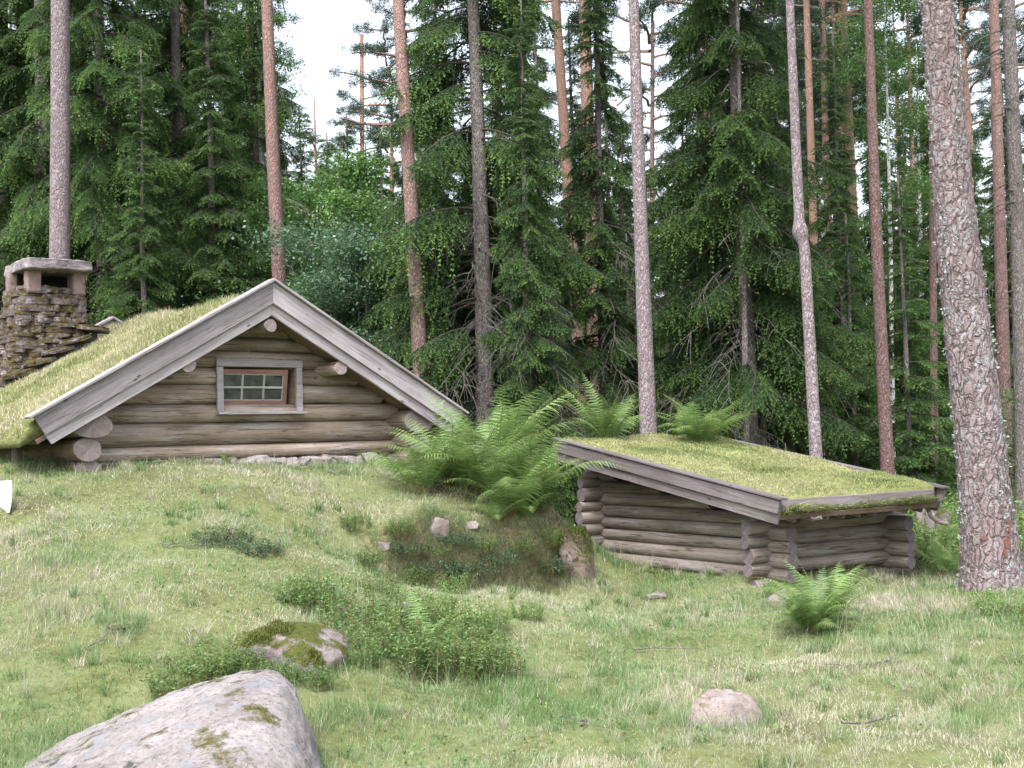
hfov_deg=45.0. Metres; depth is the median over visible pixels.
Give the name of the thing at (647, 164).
pine tree
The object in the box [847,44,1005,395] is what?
birch tree
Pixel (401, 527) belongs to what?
bilberry bush
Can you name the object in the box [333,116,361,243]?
spruce tree
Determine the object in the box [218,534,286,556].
lingonberry patch
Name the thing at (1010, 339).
spruce tree
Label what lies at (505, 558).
lingonberry patch
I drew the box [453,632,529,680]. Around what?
bilberry bush
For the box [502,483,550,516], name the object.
fern
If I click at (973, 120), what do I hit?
pine tree
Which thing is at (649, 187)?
spruce tree
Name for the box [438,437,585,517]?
fern
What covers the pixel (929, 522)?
stone
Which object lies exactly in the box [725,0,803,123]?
pine tree
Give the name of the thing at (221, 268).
spruce tree
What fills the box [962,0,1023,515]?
spruce tree
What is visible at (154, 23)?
spruce tree
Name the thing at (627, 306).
spruce tree
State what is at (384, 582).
bilberry bush
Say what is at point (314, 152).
pine tree
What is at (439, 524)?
stone
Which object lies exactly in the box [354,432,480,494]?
fern
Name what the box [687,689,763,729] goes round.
boulder
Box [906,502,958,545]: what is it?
bilberry bush
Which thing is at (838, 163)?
spruce tree
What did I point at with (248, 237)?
spruce tree
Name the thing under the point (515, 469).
fern
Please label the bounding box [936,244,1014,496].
spruce tree
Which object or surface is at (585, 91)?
pine tree
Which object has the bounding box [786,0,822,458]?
pine tree
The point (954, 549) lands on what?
bilberry bush
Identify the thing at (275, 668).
bilberry bush
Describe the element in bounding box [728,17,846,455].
spruce tree
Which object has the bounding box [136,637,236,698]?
bilberry bush
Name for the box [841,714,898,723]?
fallen twig
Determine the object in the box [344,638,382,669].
bilberry bush
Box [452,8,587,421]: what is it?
spruce tree
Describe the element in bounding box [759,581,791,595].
bilberry bush
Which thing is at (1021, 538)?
bilberry bush
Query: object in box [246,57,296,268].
spruce tree
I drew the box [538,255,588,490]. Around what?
spruce tree
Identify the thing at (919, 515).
stone
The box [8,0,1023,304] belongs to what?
sky
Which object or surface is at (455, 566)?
lingonberry patch
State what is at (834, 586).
fern
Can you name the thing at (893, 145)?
pine tree
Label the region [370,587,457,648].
fern
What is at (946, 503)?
bilberry bush
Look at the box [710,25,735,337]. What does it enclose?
spruce tree
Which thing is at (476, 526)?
stone
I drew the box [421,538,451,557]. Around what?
bilberry bush
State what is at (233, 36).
birch tree
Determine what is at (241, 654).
bilberry bush
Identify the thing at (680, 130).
spruce tree
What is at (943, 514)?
stone
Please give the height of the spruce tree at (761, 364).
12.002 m
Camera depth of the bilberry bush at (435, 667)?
7.81 m
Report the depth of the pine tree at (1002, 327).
25.08 m
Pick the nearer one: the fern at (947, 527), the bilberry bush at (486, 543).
the bilberry bush at (486, 543)
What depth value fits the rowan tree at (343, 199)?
21.99 m
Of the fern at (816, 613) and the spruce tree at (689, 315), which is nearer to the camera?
the fern at (816, 613)
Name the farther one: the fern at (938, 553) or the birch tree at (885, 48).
the birch tree at (885, 48)
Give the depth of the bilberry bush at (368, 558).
11.62 m
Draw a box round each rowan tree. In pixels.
[206,159,388,323]
[248,139,457,388]
[259,161,473,408]
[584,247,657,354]
[851,240,993,474]
[949,384,1014,503]
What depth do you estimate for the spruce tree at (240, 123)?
29.06 m
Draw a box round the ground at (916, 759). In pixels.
[0,459,1023,767]
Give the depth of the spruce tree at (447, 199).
38.14 m
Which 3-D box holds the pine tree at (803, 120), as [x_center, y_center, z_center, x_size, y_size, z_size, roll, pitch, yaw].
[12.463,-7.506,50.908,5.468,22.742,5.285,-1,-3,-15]
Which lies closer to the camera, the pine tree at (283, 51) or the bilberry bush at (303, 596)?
the bilberry bush at (303, 596)
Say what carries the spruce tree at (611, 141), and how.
on the ground at (916, 759)
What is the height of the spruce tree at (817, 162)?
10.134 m
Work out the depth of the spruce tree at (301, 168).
36.32 m
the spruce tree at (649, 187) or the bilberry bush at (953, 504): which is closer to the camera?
the bilberry bush at (953, 504)
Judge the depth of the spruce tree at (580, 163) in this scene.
42.24 m
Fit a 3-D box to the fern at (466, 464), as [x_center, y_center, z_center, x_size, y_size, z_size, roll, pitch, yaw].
[-0.291,0.775,13.313,1.691,0.889,1.546,0,-3,-34]
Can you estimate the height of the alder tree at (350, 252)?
5.558 m
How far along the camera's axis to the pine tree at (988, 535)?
12.37 m
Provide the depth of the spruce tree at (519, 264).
18.89 m
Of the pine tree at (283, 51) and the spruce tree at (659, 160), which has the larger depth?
the pine tree at (283, 51)
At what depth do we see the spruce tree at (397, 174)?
35.32 m
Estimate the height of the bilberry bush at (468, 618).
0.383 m
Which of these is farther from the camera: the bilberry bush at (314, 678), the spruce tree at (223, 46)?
the spruce tree at (223, 46)
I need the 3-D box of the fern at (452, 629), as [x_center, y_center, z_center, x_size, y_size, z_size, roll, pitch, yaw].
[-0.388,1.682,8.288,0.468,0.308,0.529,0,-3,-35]
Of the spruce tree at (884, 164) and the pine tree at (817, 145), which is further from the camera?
the pine tree at (817, 145)
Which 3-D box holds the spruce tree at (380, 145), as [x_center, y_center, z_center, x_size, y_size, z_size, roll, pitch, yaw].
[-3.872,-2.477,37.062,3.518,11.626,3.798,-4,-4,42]
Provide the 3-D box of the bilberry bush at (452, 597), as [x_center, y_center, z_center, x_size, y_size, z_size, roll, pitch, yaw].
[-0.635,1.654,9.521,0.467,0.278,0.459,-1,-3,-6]
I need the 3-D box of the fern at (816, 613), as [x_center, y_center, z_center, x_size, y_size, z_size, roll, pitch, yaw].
[2.397,1.721,9.814,0.856,0.532,0.877,-2,-3,0]
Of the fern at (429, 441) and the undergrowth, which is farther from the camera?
the undergrowth
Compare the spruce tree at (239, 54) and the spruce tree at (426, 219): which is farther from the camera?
the spruce tree at (239, 54)
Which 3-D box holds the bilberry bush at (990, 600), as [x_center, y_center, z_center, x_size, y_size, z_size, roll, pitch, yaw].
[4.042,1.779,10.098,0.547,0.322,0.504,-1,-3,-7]
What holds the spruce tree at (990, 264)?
on the ground at (916, 759)
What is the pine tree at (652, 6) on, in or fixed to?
on the ground at (916, 759)
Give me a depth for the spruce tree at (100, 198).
22.72 m
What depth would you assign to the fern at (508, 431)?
13.80 m
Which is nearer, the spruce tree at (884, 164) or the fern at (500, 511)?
the fern at (500, 511)
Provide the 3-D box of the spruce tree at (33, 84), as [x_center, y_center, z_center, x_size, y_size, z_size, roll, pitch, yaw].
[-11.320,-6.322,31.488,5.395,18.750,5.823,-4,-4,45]
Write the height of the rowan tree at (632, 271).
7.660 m
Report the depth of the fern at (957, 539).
15.47 m
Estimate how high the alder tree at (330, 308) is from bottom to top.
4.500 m
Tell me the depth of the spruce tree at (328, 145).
34.24 m
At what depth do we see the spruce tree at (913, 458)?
21.97 m
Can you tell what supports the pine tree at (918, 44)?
on the ground at (916, 759)
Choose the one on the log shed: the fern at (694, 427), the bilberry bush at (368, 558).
the fern at (694, 427)
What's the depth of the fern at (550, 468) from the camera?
13.91 m
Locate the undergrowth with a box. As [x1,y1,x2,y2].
[550,482,1023,534]
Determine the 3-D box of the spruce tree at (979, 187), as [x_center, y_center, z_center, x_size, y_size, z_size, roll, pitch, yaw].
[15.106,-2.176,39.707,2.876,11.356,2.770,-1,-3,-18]
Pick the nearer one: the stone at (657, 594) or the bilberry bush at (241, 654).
the bilberry bush at (241, 654)
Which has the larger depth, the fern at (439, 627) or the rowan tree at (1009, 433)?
the rowan tree at (1009, 433)
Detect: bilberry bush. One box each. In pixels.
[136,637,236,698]
[175,626,259,682]
[229,640,266,667]
[258,651,298,680]
[263,570,317,606]
[276,563,359,615]
[288,660,336,690]
[315,574,411,637]
[338,599,428,658]
[339,506,378,530]
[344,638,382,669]
[353,541,380,567]
[353,570,405,597]
[359,617,454,678]
[368,583,440,637]
[381,516,415,536]
[398,560,432,586]
[400,582,459,613]
[409,630,490,684]
[420,584,499,640]
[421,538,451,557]
[431,569,477,594]
[434,616,508,673]
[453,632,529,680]
[454,597,514,633]
[467,531,497,552]
[507,533,536,554]
[508,597,546,621]
[524,487,557,513]
[539,522,564,545]
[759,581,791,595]
[905,512,958,553]
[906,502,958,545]
[910,489,958,521]
[913,527,958,571]
[914,505,958,540]
[941,499,958,529]
[966,586,1008,610]
[967,582,1023,619]
[1012,495,1023,532]
[1016,512,1023,551]
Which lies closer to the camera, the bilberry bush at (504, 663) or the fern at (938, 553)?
the bilberry bush at (504, 663)
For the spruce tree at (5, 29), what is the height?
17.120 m
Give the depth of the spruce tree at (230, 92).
35.41 m
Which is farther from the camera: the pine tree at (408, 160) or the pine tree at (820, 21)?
the pine tree at (820, 21)
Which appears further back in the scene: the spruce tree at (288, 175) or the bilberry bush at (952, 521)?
the spruce tree at (288, 175)
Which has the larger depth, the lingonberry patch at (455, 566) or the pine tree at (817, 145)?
the pine tree at (817, 145)
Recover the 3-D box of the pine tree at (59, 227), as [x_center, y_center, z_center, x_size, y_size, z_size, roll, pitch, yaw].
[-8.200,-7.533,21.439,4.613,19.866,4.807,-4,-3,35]
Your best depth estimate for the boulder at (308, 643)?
7.46 m
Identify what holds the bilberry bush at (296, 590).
on the ground at (916, 759)
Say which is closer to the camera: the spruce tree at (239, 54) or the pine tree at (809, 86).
the pine tree at (809, 86)
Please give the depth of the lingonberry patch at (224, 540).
10.37 m
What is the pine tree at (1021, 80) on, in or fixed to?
on the ground at (916, 759)
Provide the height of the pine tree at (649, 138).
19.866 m
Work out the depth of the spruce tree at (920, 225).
31.24 m
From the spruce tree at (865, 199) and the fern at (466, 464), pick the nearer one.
the fern at (466, 464)
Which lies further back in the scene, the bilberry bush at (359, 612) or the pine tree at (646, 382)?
the pine tree at (646, 382)
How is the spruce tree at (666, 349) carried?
on the ground at (916, 759)
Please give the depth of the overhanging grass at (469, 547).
12.50 m
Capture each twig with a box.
[85,631,118,649]
[107,624,139,628]
[160,542,213,545]
[552,715,587,726]
[633,645,699,650]
[824,660,889,667]
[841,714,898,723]
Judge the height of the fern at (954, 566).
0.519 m
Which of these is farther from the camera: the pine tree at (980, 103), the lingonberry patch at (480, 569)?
the pine tree at (980, 103)
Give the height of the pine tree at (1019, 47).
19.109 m
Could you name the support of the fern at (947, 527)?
on the ground at (916, 759)
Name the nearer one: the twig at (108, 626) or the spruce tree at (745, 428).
the twig at (108, 626)
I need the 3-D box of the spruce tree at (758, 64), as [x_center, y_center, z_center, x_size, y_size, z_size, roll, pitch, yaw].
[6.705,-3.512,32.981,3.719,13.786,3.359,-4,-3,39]
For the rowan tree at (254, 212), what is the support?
on the ground at (916, 759)
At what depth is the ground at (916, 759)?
8.74 m
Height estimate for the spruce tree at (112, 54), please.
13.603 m
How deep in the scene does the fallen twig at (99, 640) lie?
7.88 m
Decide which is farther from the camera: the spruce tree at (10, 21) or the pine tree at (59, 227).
the spruce tree at (10, 21)
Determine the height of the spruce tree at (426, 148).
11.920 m
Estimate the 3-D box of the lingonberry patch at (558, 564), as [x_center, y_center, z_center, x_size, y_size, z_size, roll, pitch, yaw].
[0.383,1.895,13.084,0.649,0.234,0.636,0,-3,-37]
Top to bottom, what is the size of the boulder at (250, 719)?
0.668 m
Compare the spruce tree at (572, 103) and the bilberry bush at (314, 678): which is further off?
the spruce tree at (572, 103)
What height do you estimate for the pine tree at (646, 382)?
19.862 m
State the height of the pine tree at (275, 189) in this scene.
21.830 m
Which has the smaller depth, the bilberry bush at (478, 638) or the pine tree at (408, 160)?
the bilberry bush at (478, 638)
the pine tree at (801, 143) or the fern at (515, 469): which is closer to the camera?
the fern at (515, 469)
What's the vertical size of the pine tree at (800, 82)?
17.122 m
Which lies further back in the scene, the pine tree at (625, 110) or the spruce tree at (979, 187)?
the pine tree at (625, 110)
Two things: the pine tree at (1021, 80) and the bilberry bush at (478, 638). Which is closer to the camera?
the bilberry bush at (478, 638)
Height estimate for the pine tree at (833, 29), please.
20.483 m
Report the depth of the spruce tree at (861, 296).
33.12 m
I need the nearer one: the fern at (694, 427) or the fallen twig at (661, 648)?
the fallen twig at (661, 648)
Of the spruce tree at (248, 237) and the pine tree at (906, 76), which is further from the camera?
the pine tree at (906, 76)
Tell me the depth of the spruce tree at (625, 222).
32.17 m
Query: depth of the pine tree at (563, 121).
30.26 m
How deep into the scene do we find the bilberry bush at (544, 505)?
13.50 m
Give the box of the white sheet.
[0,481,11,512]
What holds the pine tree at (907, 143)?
on the ground at (916, 759)
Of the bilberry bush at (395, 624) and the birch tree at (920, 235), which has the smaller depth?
the bilberry bush at (395, 624)
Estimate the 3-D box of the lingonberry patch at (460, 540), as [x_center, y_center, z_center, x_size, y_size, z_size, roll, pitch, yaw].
[-0.576,1.544,12.436,0.435,0.154,0.425,-3,-3,30]
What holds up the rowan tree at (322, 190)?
on the ground at (916, 759)
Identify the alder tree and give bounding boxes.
[172,205,490,450]
[275,252,448,371]
[607,296,738,428]
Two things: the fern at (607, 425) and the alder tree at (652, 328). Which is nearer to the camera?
the fern at (607, 425)
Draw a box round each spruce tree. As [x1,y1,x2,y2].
[0,0,87,324]
[0,0,116,320]
[0,0,207,324]
[8,0,18,194]
[8,1,15,113]
[8,1,119,319]
[103,49,177,322]
[104,0,129,187]
[107,0,265,307]
[128,0,171,146]
[151,0,252,301]
[168,0,268,305]
[188,0,320,302]
[203,2,253,276]
[218,0,265,270]
[228,204,252,279]
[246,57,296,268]
[280,155,300,291]
[293,110,319,271]
[309,132,349,291]
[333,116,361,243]
[354,0,606,519]
[356,144,382,328]
[366,109,397,291]
[384,141,418,293]
[394,0,495,437]
[412,108,435,212]
[421,42,475,410]
[446,0,603,525]
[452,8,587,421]
[511,14,562,325]
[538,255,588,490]
[539,0,685,524]
[552,17,616,397]
[569,102,586,332]
[586,33,659,368]
[608,134,658,373]
[610,234,659,432]
[621,0,874,462]
[629,0,781,440]
[629,170,661,313]
[651,232,691,434]
[653,148,682,356]
[669,103,723,317]
[686,0,770,443]
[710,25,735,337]
[723,8,802,450]
[725,0,785,445]
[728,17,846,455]
[776,66,823,247]
[792,131,862,455]
[802,213,901,470]
[808,31,904,470]
[817,103,869,371]
[832,144,875,409]
[851,173,957,517]
[853,73,888,332]
[858,161,945,485]
[859,81,925,475]
[883,113,927,392]
[897,50,956,492]
[912,164,956,488]
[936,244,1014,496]
[941,144,1014,477]
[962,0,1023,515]
[970,141,993,304]
[976,97,1012,370]
[982,60,1023,421]
[990,256,1013,427]
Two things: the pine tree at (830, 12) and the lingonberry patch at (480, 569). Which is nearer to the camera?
the lingonberry patch at (480, 569)
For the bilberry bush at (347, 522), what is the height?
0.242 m
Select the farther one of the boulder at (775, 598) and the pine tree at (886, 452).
the pine tree at (886, 452)
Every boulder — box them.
[20,669,321,767]
[233,617,347,676]
[558,525,595,582]
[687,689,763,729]
[766,588,800,609]
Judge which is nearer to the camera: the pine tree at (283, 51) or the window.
the window
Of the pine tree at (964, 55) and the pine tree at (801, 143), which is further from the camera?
the pine tree at (801, 143)
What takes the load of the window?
in the log cabin
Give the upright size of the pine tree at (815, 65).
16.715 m
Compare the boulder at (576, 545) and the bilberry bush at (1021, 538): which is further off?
the bilberry bush at (1021, 538)
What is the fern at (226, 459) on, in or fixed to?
on the ground at (916, 759)
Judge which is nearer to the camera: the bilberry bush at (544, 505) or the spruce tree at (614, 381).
the bilberry bush at (544, 505)
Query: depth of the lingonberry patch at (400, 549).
12.07 m
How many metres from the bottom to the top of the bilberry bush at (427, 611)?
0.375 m
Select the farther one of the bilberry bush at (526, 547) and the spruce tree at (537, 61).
the spruce tree at (537, 61)
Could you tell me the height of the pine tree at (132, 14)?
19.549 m
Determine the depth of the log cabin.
14.44 m
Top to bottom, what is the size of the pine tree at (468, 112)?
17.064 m
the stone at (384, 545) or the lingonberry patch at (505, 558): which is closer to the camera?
the stone at (384, 545)
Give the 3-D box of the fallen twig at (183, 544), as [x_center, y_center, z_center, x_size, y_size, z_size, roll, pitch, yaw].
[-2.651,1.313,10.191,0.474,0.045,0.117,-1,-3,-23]
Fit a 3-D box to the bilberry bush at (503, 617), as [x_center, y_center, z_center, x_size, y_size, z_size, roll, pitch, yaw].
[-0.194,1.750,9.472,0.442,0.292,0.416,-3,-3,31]
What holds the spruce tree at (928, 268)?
on the ground at (916, 759)
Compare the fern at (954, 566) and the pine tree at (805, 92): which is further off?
the pine tree at (805, 92)
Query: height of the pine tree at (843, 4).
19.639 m
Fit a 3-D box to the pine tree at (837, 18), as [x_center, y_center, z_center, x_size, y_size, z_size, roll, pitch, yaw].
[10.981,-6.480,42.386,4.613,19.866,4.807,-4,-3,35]
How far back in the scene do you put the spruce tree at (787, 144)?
36.22 m
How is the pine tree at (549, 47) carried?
on the ground at (916, 759)
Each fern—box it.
[214,454,237,461]
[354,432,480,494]
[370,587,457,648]
[379,408,503,488]
[390,414,557,496]
[410,612,471,650]
[419,385,586,474]
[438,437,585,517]
[460,492,526,524]
[468,430,624,504]
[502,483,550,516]
[513,454,572,496]
[562,374,651,438]
[654,393,755,441]
[757,566,874,633]
[758,553,890,622]
[900,531,958,574]
[912,512,958,542]
[914,534,953,566]
[916,525,958,550]
[930,540,959,575]
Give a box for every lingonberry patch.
[189,524,257,547]
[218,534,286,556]
[388,538,433,556]
[406,554,463,577]
[439,532,475,544]
[441,557,500,577]
[480,548,520,564]
[528,554,574,572]
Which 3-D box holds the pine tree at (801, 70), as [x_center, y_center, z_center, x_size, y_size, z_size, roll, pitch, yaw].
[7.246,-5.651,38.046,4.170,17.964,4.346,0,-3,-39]
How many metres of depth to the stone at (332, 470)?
13.73 m
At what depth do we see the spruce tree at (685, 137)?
36.31 m
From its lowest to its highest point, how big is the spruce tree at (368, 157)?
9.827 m
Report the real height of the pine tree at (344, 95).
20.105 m
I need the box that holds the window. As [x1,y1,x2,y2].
[215,359,306,414]
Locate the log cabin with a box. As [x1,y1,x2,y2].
[0,257,468,470]
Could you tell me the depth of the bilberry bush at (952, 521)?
15.95 m
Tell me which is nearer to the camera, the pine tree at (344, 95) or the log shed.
the log shed
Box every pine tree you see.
[49,0,70,258]
[105,0,210,72]
[128,0,235,175]
[213,2,304,123]
[261,0,320,286]
[290,96,345,235]
[322,34,400,229]
[325,18,428,207]
[337,0,469,158]
[340,0,432,463]
[451,0,556,296]
[480,0,578,131]
[551,0,588,403]
[560,0,628,411]
[578,90,657,223]
[592,0,701,280]
[629,0,656,434]
[630,143,681,293]
[639,0,748,137]
[678,0,804,101]
[712,0,820,141]
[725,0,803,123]
[744,0,903,266]
[746,6,855,236]
[752,107,816,214]
[763,0,875,144]
[764,0,834,241]
[765,2,864,222]
[769,0,919,409]
[770,0,896,254]
[773,23,831,184]
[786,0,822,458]
[787,0,900,129]
[800,23,900,188]
[803,0,825,455]
[830,0,980,332]
[855,8,925,258]
[863,0,894,474]
[888,14,970,200]
[889,94,928,266]
[894,0,1022,241]
[902,0,986,475]
[913,0,1023,166]
[916,108,988,204]
[918,0,1023,592]
[923,74,990,205]
[957,2,1023,164]
[970,1,1023,130]
[989,0,1014,494]
[1017,7,1023,52]
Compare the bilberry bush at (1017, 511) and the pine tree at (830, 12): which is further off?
the pine tree at (830, 12)
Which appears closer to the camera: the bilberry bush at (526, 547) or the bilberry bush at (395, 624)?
the bilberry bush at (395, 624)
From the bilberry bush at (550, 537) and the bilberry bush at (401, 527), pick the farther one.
the bilberry bush at (550, 537)
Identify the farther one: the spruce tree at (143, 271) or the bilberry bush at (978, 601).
the spruce tree at (143, 271)
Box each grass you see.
[383,500,571,595]
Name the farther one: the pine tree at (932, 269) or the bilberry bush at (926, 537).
the pine tree at (932, 269)
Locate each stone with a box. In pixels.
[328,469,343,473]
[377,541,390,551]
[429,516,449,537]
[464,521,479,529]
[646,591,666,598]
[915,508,925,531]
[925,510,939,531]
[934,508,952,536]
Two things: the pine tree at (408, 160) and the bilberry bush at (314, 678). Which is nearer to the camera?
the bilberry bush at (314, 678)
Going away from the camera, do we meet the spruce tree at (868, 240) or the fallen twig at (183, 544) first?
the fallen twig at (183, 544)
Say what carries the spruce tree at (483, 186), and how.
on the ground at (916, 759)
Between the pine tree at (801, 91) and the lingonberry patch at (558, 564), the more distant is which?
the pine tree at (801, 91)
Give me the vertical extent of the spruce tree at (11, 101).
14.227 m
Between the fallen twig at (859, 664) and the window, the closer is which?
the fallen twig at (859, 664)
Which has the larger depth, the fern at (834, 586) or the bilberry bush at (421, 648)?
the fern at (834, 586)
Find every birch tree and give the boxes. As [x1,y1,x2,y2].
[166,0,336,278]
[803,0,988,474]
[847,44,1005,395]
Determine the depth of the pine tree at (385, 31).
52.38 m
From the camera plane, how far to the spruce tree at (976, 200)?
32.13 m
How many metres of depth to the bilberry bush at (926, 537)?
14.98 m
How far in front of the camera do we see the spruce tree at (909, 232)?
36.23 m
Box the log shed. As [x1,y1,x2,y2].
[552,432,949,586]
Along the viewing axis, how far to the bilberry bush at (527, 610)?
9.88 m
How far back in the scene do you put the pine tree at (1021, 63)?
44.57 m
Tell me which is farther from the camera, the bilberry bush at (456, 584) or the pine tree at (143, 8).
the pine tree at (143, 8)
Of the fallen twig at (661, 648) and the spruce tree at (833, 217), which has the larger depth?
the spruce tree at (833, 217)
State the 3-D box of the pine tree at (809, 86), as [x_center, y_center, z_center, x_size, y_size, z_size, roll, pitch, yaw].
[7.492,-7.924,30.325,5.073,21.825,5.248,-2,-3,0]
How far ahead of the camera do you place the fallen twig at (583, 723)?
6.83 m
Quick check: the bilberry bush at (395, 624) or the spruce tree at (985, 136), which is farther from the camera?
the spruce tree at (985, 136)
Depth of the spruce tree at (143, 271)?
21.60 m
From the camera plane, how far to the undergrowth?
20.40 m
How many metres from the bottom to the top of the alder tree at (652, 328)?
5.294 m
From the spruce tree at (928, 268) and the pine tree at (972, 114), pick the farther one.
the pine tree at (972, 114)
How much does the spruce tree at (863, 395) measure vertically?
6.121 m
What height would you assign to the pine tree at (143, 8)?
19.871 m
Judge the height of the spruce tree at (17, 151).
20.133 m
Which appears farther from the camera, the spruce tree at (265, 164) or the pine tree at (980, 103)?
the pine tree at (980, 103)
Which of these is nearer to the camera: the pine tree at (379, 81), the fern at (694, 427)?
the fern at (694, 427)
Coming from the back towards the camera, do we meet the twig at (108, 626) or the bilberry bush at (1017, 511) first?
the bilberry bush at (1017, 511)
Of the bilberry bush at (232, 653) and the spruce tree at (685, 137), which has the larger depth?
the spruce tree at (685, 137)
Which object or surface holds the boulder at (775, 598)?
on the ground at (916, 759)
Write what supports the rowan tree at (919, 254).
on the ground at (916, 759)
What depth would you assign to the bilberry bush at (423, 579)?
11.95 m
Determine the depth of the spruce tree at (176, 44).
26.11 m

